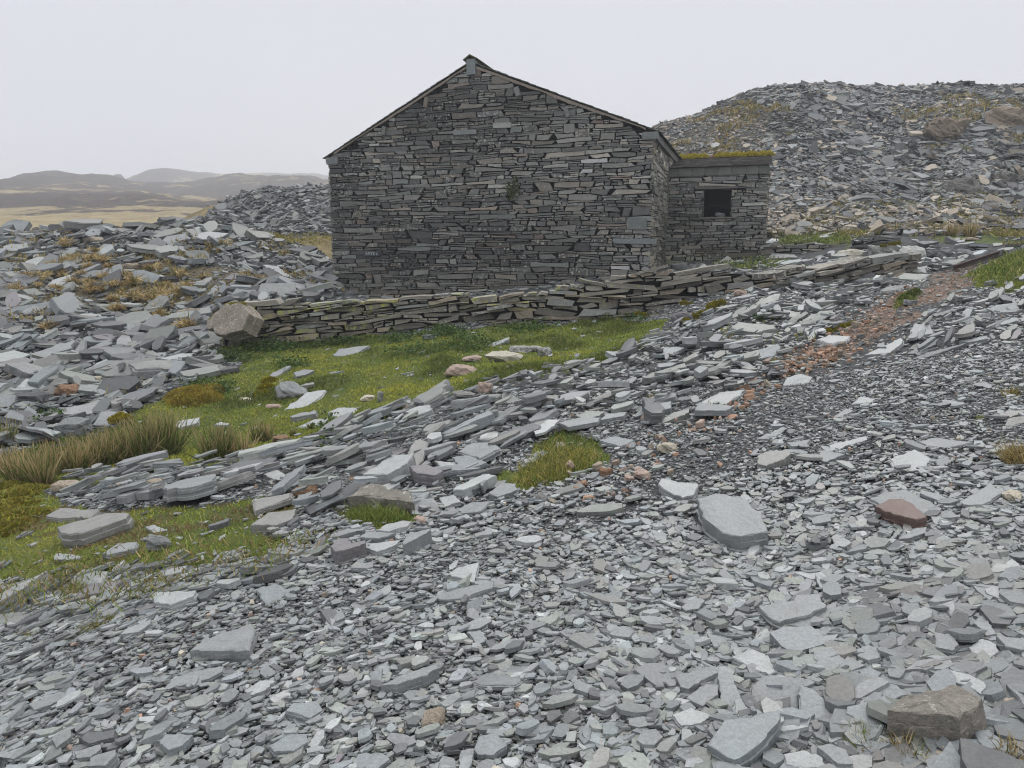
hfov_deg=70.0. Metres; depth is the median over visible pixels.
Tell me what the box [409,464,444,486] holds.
slate slab
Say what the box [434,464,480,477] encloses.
slate slab
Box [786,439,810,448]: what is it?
slate slab
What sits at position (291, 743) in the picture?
slate slab
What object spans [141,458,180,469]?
slate slab
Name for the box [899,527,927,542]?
slate slab
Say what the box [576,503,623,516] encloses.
slate slab
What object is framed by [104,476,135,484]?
slate slab
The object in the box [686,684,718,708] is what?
slate slab
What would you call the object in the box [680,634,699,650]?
slate slab
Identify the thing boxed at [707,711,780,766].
slate slab
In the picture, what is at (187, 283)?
straw tuft
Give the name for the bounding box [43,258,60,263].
straw tuft
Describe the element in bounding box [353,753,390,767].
slate slab
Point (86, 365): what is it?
slate slab
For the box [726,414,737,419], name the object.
stone
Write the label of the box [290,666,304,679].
slate slab
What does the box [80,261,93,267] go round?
straw tuft
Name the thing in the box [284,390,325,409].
slate slab
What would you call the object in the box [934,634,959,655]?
slate slab
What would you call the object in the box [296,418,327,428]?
slate slab
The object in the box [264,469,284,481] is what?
slate slab
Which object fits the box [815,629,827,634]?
slate slab
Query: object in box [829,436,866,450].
slate slab
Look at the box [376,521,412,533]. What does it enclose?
slate slab
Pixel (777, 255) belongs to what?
slate slab
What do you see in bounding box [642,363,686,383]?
slate slab
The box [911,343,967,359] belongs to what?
slate slab
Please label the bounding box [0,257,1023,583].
grass
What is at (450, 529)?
slate slab
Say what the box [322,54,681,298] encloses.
slate building
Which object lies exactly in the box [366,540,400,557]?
slate slab
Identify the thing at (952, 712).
boulder
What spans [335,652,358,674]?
slate slab
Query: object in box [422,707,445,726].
boulder
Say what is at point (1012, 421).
slate slab
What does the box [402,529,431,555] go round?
slate slab
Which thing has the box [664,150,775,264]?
lean to shed
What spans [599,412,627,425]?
slate slab
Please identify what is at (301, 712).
slate slab
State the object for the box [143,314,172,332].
slate slab
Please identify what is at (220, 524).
slate slab
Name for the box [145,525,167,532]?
slate slab
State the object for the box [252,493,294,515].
slate slab
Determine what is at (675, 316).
boulder
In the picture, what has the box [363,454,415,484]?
slate slab
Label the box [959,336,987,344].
slate slab
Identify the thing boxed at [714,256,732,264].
slate slab
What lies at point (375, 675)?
slate slab
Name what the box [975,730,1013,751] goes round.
slate slab
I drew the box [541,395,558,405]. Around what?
slate slab
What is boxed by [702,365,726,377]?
slate slab
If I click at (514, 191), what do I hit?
fern
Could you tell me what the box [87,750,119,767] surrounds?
slate slab
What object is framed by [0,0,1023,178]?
sky
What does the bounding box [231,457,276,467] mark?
slate slab
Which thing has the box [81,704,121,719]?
slate slab
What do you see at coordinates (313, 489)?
boulder
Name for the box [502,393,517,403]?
slate slab
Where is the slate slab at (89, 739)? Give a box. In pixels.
[79,730,118,746]
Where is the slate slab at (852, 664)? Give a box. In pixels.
[839,656,865,670]
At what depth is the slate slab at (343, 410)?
10.52 m
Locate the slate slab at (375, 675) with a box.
[369,668,382,680]
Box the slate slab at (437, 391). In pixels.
[404,379,453,414]
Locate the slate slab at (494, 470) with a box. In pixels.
[444,466,502,479]
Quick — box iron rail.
[952,249,1004,270]
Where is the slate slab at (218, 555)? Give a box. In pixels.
[212,551,231,564]
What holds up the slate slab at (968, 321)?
on the ground at (652, 489)
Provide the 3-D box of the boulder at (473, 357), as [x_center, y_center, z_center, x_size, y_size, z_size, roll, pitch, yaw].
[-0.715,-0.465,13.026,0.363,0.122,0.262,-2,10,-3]
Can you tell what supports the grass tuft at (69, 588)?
on the ground at (652, 489)
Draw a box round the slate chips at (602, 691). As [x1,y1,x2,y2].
[0,249,1023,767]
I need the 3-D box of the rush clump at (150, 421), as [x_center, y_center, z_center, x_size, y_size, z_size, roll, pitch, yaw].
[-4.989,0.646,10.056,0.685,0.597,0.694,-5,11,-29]
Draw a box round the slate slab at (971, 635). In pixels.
[943,628,987,642]
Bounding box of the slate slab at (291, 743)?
[269,734,307,760]
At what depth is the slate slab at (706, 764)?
2.26 m
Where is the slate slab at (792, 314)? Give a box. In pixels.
[782,309,800,319]
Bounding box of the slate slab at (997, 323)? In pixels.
[993,316,1010,325]
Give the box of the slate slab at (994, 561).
[977,549,1005,564]
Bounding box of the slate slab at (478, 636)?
[466,630,486,646]
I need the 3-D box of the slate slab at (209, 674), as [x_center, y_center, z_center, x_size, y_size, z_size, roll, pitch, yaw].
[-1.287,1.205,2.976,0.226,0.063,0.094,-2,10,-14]
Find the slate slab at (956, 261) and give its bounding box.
[919,257,964,269]
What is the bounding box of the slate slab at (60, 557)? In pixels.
[54,553,81,562]
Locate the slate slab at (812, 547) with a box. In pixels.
[805,539,827,550]
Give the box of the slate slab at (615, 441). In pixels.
[599,436,633,450]
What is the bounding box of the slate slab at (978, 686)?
[951,670,985,695]
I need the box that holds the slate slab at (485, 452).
[457,442,501,461]
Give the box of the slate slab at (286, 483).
[272,464,306,495]
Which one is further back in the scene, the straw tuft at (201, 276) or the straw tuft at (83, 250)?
the straw tuft at (83, 250)
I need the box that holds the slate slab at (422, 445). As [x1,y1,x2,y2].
[407,439,429,464]
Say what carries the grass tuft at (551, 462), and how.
on the ground at (652, 489)
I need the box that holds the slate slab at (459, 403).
[451,394,501,408]
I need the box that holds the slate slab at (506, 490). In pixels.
[488,483,516,500]
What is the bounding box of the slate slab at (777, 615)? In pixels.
[758,593,827,630]
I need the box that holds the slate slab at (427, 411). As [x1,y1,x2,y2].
[405,405,433,418]
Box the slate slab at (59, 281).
[45,275,70,287]
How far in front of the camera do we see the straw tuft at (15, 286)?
20.32 m
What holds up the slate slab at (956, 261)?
on the ground at (652, 489)
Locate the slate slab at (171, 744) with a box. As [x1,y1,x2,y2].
[159,734,193,755]
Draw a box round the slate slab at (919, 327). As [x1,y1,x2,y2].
[910,324,933,334]
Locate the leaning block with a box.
[207,301,263,342]
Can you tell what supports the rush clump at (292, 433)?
on the ground at (652, 489)
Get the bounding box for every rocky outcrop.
[922,117,971,141]
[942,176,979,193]
[984,105,1023,127]
[991,170,1018,184]
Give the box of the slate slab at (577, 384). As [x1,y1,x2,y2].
[576,383,591,388]
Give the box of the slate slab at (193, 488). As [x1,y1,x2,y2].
[163,474,217,502]
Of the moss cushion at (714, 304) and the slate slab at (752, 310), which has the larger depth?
the moss cushion at (714, 304)
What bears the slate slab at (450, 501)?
on the ground at (652, 489)
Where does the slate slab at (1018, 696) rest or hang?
on the ground at (652, 489)
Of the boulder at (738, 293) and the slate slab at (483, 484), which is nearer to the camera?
the slate slab at (483, 484)
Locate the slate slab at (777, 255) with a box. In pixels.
[769,253,796,259]
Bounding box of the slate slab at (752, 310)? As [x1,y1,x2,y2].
[731,303,760,321]
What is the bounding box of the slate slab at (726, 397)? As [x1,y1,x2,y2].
[702,389,745,403]
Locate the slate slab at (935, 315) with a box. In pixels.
[930,306,970,317]
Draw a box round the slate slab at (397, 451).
[366,448,408,465]
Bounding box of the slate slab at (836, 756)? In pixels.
[817,744,852,767]
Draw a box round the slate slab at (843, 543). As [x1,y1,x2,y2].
[831,534,851,548]
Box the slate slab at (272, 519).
[250,509,296,533]
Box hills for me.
[0,168,328,229]
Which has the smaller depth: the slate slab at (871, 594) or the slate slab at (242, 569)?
the slate slab at (871, 594)
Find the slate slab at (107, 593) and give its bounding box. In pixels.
[97,583,119,601]
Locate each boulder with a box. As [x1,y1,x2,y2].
[12,391,48,402]
[50,480,78,492]
[53,417,93,437]
[54,383,79,396]
[82,236,102,242]
[94,376,102,380]
[122,263,142,268]
[146,478,162,483]
[146,534,171,551]
[177,308,199,311]
[193,245,206,249]
[265,404,281,408]
[272,434,289,441]
[275,381,307,398]
[277,256,294,262]
[292,485,317,497]
[317,267,334,274]
[347,484,414,512]
[360,395,374,400]
[377,391,383,401]
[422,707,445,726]
[444,364,476,376]
[452,391,474,399]
[462,355,481,360]
[477,382,492,394]
[485,351,522,361]
[509,345,539,353]
[535,492,547,503]
[536,347,551,356]
[633,469,650,479]
[656,442,677,453]
[671,312,692,325]
[715,212,724,216]
[733,290,746,296]
[837,249,864,255]
[867,245,898,255]
[887,685,986,740]
[898,246,926,256]
[903,299,917,305]
[926,249,938,257]
[936,249,973,258]
[962,237,980,240]
[1002,489,1021,502]
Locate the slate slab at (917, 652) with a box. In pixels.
[900,645,924,660]
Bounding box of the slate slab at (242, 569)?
[239,562,276,573]
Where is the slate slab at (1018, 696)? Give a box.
[1010,690,1023,703]
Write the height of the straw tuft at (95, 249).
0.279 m
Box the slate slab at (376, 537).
[360,531,395,542]
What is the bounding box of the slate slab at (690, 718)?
[671,708,709,728]
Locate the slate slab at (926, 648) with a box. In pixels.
[913,639,946,658]
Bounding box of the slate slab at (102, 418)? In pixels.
[93,411,126,428]
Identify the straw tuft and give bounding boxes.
[0,280,27,290]
[21,268,53,280]
[30,281,43,287]
[35,320,65,329]
[40,270,54,275]
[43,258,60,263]
[46,283,64,290]
[54,235,76,246]
[56,271,68,277]
[59,252,85,262]
[60,275,81,283]
[71,253,90,262]
[72,268,87,274]
[77,246,93,255]
[77,279,102,292]
[79,277,95,283]
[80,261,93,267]
[81,253,99,260]
[89,253,110,261]
[90,247,103,251]
[90,283,108,291]
[95,271,108,277]
[100,278,120,287]
[102,262,116,268]
[104,293,122,301]
[107,278,122,285]
[107,300,128,311]
[119,272,148,286]
[119,289,144,300]
[122,269,132,277]
[132,286,147,292]
[137,290,156,300]
[141,258,163,271]
[142,290,159,301]
[148,283,171,294]
[149,305,171,316]
[156,285,182,299]
[159,280,173,287]
[163,266,190,277]
[169,285,184,294]
[171,311,198,327]
[174,279,193,286]
[195,270,210,279]
[216,235,238,246]
[236,267,257,277]
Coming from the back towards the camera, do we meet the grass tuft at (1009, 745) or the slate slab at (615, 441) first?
the slate slab at (615, 441)
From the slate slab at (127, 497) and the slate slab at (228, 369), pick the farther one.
the slate slab at (228, 369)
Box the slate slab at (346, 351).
[333,345,370,356]
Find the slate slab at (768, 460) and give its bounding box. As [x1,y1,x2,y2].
[757,450,790,470]
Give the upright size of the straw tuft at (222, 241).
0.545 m
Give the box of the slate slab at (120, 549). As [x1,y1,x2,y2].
[102,542,138,559]
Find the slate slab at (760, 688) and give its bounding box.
[750,675,806,708]
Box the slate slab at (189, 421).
[176,417,199,429]
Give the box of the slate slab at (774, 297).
[747,294,779,308]
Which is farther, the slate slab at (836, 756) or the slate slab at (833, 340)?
the slate slab at (833, 340)
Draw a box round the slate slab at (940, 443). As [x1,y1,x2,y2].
[918,438,973,449]
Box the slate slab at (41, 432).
[18,426,60,442]
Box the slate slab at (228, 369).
[220,366,239,373]
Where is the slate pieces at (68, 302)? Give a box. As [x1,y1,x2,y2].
[0,216,1023,767]
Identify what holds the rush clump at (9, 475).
on the ground at (652, 489)
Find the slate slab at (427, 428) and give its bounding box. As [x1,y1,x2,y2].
[422,420,451,438]
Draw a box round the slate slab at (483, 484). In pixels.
[479,474,488,492]
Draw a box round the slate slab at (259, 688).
[244,681,274,696]
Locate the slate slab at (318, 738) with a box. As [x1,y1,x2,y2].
[308,730,325,747]
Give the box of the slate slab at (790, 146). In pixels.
[787,144,796,148]
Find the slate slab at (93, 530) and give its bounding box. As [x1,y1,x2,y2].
[57,513,133,547]
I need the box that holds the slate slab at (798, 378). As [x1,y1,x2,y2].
[783,374,811,384]
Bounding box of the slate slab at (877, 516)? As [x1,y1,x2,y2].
[865,514,880,518]
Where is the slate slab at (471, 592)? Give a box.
[434,581,493,605]
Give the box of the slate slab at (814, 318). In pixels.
[798,310,832,323]
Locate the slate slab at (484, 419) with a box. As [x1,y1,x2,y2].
[441,410,494,442]
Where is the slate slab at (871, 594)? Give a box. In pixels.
[858,588,879,605]
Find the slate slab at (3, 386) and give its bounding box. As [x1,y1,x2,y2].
[0,383,9,392]
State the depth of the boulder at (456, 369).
11.84 m
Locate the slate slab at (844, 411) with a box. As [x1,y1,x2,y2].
[833,409,853,417]
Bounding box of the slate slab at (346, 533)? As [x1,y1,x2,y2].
[315,528,365,541]
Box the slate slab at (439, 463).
[434,461,455,465]
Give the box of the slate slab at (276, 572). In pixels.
[253,563,293,583]
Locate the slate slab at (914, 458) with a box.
[887,449,931,471]
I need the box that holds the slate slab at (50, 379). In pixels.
[46,368,68,384]
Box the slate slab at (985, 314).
[981,313,990,317]
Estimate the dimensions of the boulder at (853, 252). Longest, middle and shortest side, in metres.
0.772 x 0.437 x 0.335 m
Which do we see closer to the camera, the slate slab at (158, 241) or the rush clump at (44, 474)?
the rush clump at (44, 474)
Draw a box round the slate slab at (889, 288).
[881,285,905,291]
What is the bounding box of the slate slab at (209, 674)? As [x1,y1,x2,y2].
[165,666,224,691]
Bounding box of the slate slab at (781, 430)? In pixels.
[758,427,787,438]
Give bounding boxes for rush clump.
[0,416,28,445]
[0,441,49,480]
[0,444,24,476]
[4,442,67,483]
[25,432,81,474]
[50,435,100,472]
[69,432,118,467]
[72,423,116,454]
[85,432,145,464]
[101,419,153,460]
[104,412,167,457]
[123,409,174,445]
[124,404,190,455]
[136,410,204,454]
[180,419,240,461]
[199,424,245,458]
[225,428,263,456]
[240,417,270,441]
[250,421,280,441]
[289,429,297,436]
[305,422,315,429]
[835,226,850,231]
[886,222,905,234]
[943,222,964,236]
[957,221,980,236]
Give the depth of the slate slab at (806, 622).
3.26 m
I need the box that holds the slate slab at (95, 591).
[63,580,124,603]
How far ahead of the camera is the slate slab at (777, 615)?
3.33 m
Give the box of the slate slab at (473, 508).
[458,502,490,514]
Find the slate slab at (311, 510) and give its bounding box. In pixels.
[304,482,369,516]
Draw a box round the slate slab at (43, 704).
[28,691,65,712]
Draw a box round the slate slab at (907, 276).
[896,273,931,280]
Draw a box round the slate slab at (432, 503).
[413,498,442,510]
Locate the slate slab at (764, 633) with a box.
[754,629,769,639]
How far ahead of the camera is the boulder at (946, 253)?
19.60 m
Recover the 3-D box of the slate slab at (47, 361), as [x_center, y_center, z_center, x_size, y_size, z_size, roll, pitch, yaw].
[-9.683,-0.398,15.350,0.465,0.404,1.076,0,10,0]
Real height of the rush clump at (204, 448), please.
0.543 m
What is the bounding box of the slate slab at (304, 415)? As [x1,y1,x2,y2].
[290,411,318,422]
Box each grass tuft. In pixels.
[11,628,41,639]
[56,574,89,597]
[70,608,126,635]
[343,496,421,526]
[505,436,607,487]
[829,715,893,751]
[875,724,929,758]
[892,288,920,308]
[972,414,984,419]
[984,437,1023,464]
[988,725,1023,760]
[998,382,1023,397]
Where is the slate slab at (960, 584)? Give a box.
[943,581,970,588]
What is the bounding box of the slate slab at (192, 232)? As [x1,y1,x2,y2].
[186,229,198,236]
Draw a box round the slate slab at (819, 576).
[815,572,825,590]
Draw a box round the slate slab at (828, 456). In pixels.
[816,450,844,464]
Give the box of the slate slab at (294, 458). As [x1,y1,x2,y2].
[282,445,335,464]
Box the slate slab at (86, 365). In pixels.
[65,362,91,368]
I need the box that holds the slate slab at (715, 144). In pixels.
[711,142,719,148]
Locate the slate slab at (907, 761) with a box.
[901,754,925,767]
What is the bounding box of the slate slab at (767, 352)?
[748,344,780,361]
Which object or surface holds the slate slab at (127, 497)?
on the ground at (652, 489)
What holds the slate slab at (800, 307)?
on the ground at (652, 489)
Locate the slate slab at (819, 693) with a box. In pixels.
[798,689,822,696]
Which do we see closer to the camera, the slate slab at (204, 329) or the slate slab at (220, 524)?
the slate slab at (220, 524)
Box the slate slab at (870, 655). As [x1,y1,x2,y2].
[856,645,881,664]
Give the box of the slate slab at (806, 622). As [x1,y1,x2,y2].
[786,616,818,628]
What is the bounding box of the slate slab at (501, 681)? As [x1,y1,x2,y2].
[473,666,536,690]
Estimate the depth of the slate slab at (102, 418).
11.92 m
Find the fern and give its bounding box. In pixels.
[501,176,521,201]
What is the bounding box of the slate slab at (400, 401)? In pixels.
[381,396,411,410]
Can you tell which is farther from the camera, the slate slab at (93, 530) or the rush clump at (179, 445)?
the rush clump at (179, 445)
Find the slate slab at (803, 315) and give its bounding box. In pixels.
[782,311,808,322]
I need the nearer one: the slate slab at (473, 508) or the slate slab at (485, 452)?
the slate slab at (473, 508)
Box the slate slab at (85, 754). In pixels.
[74,745,101,761]
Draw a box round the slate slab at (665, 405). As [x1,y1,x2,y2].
[633,401,671,420]
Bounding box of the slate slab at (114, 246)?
[92,244,117,252]
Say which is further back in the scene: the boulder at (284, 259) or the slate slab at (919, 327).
the boulder at (284, 259)
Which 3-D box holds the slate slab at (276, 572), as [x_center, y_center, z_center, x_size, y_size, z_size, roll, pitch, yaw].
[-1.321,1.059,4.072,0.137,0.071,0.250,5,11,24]
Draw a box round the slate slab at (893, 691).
[880,677,907,698]
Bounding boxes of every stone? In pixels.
[414,515,428,522]
[582,495,594,500]
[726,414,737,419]
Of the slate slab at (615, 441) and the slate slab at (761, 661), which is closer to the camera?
the slate slab at (761, 661)
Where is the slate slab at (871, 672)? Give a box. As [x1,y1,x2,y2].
[858,667,881,677]
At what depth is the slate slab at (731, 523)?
4.35 m
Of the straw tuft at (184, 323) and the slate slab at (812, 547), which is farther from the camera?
the straw tuft at (184, 323)
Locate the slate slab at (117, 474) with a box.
[110,469,128,476]
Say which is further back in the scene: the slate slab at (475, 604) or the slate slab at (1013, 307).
the slate slab at (1013, 307)
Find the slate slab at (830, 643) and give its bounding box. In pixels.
[823,640,839,646]
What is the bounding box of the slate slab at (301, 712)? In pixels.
[285,701,323,724]
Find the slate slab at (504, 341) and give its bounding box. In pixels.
[491,337,508,345]
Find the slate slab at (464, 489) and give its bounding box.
[453,474,497,498]
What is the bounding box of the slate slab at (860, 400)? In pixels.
[851,397,874,404]
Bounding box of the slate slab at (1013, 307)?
[988,303,1019,311]
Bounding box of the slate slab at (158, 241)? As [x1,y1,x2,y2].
[148,237,167,245]
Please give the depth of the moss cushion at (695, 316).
13.22 m
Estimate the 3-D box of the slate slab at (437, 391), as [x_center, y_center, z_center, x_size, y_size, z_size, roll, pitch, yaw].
[-1.013,0.198,9.156,0.497,0.408,0.911,3,10,15]
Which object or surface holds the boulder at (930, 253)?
on the ground at (652, 489)
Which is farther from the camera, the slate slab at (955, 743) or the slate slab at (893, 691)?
the slate slab at (893, 691)
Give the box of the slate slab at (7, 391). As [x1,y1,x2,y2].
[0,387,16,393]
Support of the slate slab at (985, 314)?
on the ground at (652, 489)
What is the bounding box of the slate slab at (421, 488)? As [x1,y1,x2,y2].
[411,487,428,495]
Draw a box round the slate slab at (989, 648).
[969,639,998,658]
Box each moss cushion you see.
[0,479,53,538]
[107,411,132,423]
[162,382,228,406]
[253,376,278,396]
[634,311,656,316]
[679,300,699,305]
[681,309,710,323]
[705,299,726,309]
[826,320,856,333]
[879,241,901,246]
[897,288,922,299]
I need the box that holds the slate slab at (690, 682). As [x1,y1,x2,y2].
[675,667,717,692]
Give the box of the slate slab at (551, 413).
[528,408,559,423]
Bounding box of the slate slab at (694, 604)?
[681,597,704,612]
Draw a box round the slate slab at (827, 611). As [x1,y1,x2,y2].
[817,605,842,615]
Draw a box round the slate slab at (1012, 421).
[1005,416,1023,426]
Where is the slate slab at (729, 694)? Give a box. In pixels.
[717,670,740,708]
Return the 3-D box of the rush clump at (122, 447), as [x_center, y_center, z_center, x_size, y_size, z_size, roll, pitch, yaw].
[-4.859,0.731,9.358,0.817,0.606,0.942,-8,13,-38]
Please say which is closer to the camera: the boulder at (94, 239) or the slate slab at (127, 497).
the slate slab at (127, 497)
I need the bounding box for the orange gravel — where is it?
[567,268,972,496]
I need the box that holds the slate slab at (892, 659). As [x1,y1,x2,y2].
[889,655,910,675]
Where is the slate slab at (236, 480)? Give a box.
[216,470,256,491]
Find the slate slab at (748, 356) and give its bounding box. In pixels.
[719,350,759,364]
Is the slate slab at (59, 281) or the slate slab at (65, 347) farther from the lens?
the slate slab at (59, 281)
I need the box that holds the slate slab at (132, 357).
[123,354,154,359]
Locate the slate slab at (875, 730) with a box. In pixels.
[848,723,885,746]
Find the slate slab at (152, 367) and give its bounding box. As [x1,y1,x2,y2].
[129,360,173,377]
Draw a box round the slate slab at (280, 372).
[270,365,290,376]
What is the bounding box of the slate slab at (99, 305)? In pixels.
[94,304,132,310]
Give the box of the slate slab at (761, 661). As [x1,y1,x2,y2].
[731,649,777,674]
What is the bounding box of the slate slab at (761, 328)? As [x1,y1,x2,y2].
[730,321,776,334]
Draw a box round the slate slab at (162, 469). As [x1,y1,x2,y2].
[154,467,172,472]
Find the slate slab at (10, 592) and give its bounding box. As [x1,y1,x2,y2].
[0,570,51,608]
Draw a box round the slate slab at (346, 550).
[330,538,367,567]
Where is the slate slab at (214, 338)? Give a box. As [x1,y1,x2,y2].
[189,331,221,345]
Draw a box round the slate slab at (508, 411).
[488,405,522,426]
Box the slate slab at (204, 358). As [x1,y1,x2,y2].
[182,355,224,363]
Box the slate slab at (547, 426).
[534,419,560,435]
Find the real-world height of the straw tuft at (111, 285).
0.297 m
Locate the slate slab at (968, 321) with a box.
[960,318,973,324]
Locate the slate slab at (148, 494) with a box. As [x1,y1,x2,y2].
[136,484,167,499]
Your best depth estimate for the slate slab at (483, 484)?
5.40 m
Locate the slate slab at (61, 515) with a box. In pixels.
[46,508,100,522]
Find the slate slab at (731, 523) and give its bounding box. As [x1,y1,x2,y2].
[696,494,768,551]
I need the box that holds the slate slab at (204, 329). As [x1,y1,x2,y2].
[182,326,207,345]
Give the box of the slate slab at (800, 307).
[790,305,804,310]
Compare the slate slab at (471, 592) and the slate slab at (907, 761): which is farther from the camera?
the slate slab at (471, 592)
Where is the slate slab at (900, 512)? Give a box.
[874,499,927,527]
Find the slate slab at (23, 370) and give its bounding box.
[3,362,42,378]
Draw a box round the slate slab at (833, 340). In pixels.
[815,335,850,346]
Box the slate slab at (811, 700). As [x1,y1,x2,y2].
[796,685,829,719]
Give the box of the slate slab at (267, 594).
[256,584,291,605]
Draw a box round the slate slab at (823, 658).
[813,648,845,669]
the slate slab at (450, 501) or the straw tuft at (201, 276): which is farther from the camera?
the straw tuft at (201, 276)
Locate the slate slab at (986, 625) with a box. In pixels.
[973,621,996,636]
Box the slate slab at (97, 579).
[70,569,109,584]
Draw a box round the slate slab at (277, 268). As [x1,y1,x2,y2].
[262,265,291,277]
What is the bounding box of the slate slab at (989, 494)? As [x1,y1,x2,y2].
[960,483,1004,507]
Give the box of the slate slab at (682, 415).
[655,409,688,427]
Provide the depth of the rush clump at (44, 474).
8.04 m
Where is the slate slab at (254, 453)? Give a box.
[238,438,302,460]
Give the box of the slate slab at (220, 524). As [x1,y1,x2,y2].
[208,518,229,530]
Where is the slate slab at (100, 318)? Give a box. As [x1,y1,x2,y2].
[75,316,115,328]
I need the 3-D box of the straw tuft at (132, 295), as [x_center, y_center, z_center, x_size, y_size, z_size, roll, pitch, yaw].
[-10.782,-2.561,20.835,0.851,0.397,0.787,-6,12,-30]
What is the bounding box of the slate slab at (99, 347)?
[88,346,109,348]
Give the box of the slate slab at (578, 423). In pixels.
[559,417,600,430]
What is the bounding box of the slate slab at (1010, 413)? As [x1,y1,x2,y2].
[993,410,1023,420]
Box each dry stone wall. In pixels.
[220,253,922,346]
[760,241,837,258]
[850,235,900,250]
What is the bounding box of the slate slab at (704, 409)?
[694,402,733,415]
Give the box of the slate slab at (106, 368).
[90,355,152,370]
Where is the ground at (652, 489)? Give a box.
[0,91,1023,767]
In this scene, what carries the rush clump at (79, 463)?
on the ground at (652, 489)
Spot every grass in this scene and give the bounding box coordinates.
[0,89,1023,623]
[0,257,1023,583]
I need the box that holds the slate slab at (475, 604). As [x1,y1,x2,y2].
[466,596,482,613]
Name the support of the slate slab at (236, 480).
on the ground at (652, 489)
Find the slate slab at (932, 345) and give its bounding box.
[907,340,936,354]
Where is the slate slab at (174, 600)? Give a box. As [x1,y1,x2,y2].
[152,590,198,610]
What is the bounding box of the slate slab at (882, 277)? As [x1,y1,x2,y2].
[850,275,885,284]
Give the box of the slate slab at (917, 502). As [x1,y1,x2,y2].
[867,489,934,509]
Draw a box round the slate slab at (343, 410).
[328,407,356,417]
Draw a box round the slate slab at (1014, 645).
[996,636,1023,653]
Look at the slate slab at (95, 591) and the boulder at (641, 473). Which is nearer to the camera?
the slate slab at (95, 591)
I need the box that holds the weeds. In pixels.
[9,255,778,446]
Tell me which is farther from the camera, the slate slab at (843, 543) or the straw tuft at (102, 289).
the straw tuft at (102, 289)
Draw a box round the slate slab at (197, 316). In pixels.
[183,309,203,327]
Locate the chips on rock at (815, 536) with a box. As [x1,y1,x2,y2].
[805,527,830,545]
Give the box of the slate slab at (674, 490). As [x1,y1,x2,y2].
[658,478,698,503]
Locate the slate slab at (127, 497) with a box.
[116,483,151,503]
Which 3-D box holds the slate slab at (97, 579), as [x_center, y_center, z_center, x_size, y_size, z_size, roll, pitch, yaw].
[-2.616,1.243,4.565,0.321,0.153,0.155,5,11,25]
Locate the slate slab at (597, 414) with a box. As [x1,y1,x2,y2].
[576,411,604,417]
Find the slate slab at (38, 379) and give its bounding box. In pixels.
[27,360,64,388]
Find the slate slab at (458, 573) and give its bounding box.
[444,563,478,585]
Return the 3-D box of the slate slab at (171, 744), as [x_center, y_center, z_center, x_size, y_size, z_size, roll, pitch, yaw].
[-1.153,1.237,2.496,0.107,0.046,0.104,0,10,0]
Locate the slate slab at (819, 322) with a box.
[810,319,822,330]
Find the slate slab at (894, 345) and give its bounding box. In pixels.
[864,338,903,355]
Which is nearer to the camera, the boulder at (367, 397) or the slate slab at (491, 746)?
the slate slab at (491, 746)
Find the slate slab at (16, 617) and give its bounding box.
[0,612,28,626]
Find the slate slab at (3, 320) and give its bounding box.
[0,315,7,327]
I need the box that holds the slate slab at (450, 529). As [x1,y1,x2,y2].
[436,526,456,536]
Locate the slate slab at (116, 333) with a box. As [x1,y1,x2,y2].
[113,330,133,337]
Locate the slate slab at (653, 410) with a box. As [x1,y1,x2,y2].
[642,397,664,423]
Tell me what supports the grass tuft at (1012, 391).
on the ground at (652, 489)
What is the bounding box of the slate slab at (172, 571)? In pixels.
[161,566,186,578]
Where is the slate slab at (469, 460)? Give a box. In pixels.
[453,455,487,468]
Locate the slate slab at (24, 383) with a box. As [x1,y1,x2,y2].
[16,379,44,388]
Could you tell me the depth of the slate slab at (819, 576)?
3.67 m
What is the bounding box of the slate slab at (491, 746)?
[474,733,506,759]
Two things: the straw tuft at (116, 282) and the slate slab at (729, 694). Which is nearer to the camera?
the slate slab at (729, 694)
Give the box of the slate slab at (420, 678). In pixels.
[381,664,439,697]
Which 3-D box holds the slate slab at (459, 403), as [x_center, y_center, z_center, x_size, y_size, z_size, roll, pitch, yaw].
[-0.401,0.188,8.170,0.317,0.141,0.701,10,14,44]
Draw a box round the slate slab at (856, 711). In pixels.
[846,696,892,726]
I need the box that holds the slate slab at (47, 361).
[32,354,68,367]
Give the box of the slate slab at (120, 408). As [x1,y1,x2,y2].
[104,396,141,412]
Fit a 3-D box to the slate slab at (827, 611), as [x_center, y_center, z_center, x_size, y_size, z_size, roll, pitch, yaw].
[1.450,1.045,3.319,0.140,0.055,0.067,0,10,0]
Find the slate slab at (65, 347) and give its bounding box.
[30,340,76,360]
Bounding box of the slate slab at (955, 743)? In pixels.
[948,738,978,750]
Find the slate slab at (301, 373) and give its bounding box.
[294,369,314,378]
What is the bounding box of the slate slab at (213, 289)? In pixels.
[207,285,219,294]
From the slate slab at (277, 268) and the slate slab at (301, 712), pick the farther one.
the slate slab at (277, 268)
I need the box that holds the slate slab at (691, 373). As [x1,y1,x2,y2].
[682,369,693,375]
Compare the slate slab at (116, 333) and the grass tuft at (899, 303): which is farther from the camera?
the slate slab at (116, 333)
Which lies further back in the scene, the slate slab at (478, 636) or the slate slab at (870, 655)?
the slate slab at (478, 636)
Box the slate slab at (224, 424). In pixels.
[214,422,229,427]
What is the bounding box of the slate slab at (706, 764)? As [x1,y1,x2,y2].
[690,761,712,767]
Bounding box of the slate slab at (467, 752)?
[458,748,473,764]
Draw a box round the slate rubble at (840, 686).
[0,230,1023,767]
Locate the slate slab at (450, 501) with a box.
[439,495,461,508]
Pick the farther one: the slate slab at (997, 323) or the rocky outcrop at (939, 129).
the rocky outcrop at (939, 129)
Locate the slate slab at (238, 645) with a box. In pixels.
[190,624,257,664]
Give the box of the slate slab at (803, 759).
[783,750,824,767]
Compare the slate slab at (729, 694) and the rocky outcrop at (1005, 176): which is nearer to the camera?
the slate slab at (729, 694)

